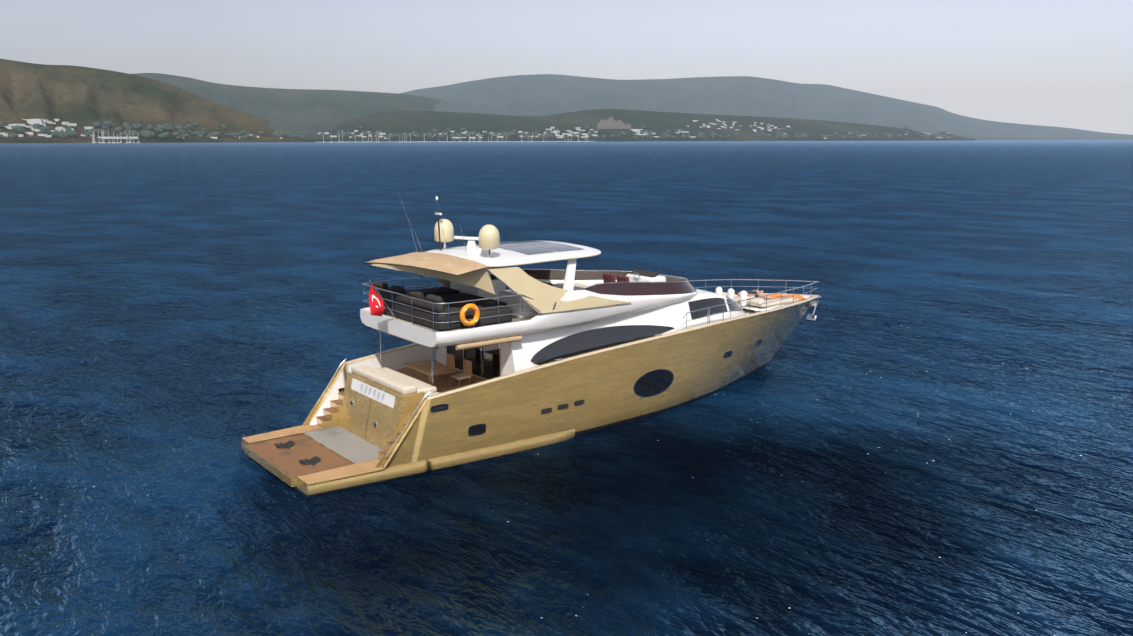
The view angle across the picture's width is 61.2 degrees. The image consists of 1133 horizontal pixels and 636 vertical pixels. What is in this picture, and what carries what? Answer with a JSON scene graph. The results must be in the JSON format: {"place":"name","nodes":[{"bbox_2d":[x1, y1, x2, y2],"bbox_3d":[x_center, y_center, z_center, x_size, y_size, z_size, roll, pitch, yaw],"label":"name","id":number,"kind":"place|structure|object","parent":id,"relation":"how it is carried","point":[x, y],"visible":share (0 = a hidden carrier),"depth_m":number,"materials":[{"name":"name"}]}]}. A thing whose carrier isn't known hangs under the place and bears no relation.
{"place":"outdoors","nodes":[
{"label":"outdoors","id":0,"kind":"place"},
{"bbox_2d":[0,59,328,142],"bbox_3d":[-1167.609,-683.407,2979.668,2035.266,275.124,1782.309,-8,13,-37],"label":"hill","id":1,"kind":"structure","parent":0,"point":[81,97],"depth_m":2848.15,"materials":[{"name":"green plant"}]},
{"bbox_2d":[133,73,442,139],"bbox_3d":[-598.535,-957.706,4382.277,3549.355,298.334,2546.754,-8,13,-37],"label":"hill","id":2,"kind":"structure","parent":0,"point":[310,112],"depth_m":4117.83,"materials":[{"name":"green plant"}]},
{"bbox_2d":[0,119,942,138],"bbox_3d":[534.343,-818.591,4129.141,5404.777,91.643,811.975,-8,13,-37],"label":"town","id":3,"kind":"object","parent":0,"point":[42,121],"visible":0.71,"depth_m":3132.11,"materials":[{"name":"grey"}]},
{"bbox_2d":[0,140,1132,635],"bbox_3d":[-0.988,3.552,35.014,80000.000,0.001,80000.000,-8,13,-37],"label":"sea","id":4,"kind":"structure","parent":0,"point":[922,424],"depth_m":36.28,"materials":[{"name":"liquid"}]},
{"bbox_2d":[92,130,594,142],"bbox_3d":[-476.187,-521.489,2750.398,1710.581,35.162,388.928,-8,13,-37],"label":"sailboats","id":5,"kind":"object","parent":4,"relation":"on","point":[102,134],"visible":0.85,"depth_m":2967.18,"materials":[{"name":"grey"}]},
{"bbox_2d":[241,183,820,497],"bbox_3d":[1.324,-0.705,36.039,26.200,9.190,6.264,-8,13,-37],"label":"yacht","id":6,"kind":"object","parent":4,"relation":"on","point":[493,363],"visible":1,"depth_m":31.69,"materials":[{"name":"gold metal"}]},
{"bbox_2d":[0,0,1132,134],"label":"sky","id":7,"kind":"structure","parent":0,"point":[1055,63],"materials":[{"name":"white"}]},
{"bbox_2d":[597,117,630,128],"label":"quarry terrain","id":8,"kind":"structure","parent":0,"point":[610,123],"depth_m":3913.86,"materials":[{"name":"white stone"}]},
{"bbox_2d":[329,109,974,141],"bbox_3d":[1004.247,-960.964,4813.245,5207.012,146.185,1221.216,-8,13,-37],"label":"hill","id":9,"kind":"structure","parent":0,"point":[421,122],"depth_m":4016.61,"materials":[{"name":"green plant"}]},
{"bbox_2d":[0,121,965,138],"bbox_3d":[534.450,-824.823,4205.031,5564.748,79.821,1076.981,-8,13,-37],"label":"coast trees","id":10,"kind":"object","parent":9,"relation":"on","point":[277,133],"visible":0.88,"depth_m":3042.70,"materials":[{"name":"green plant"}]},
{"bbox_2d":[399,74,1132,139],"bbox_3d":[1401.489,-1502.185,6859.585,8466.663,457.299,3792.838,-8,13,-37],"label":"hill","id":11,"kind":"structure","parent":0,"point":[536,95],"depth_m":5990.10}
]}

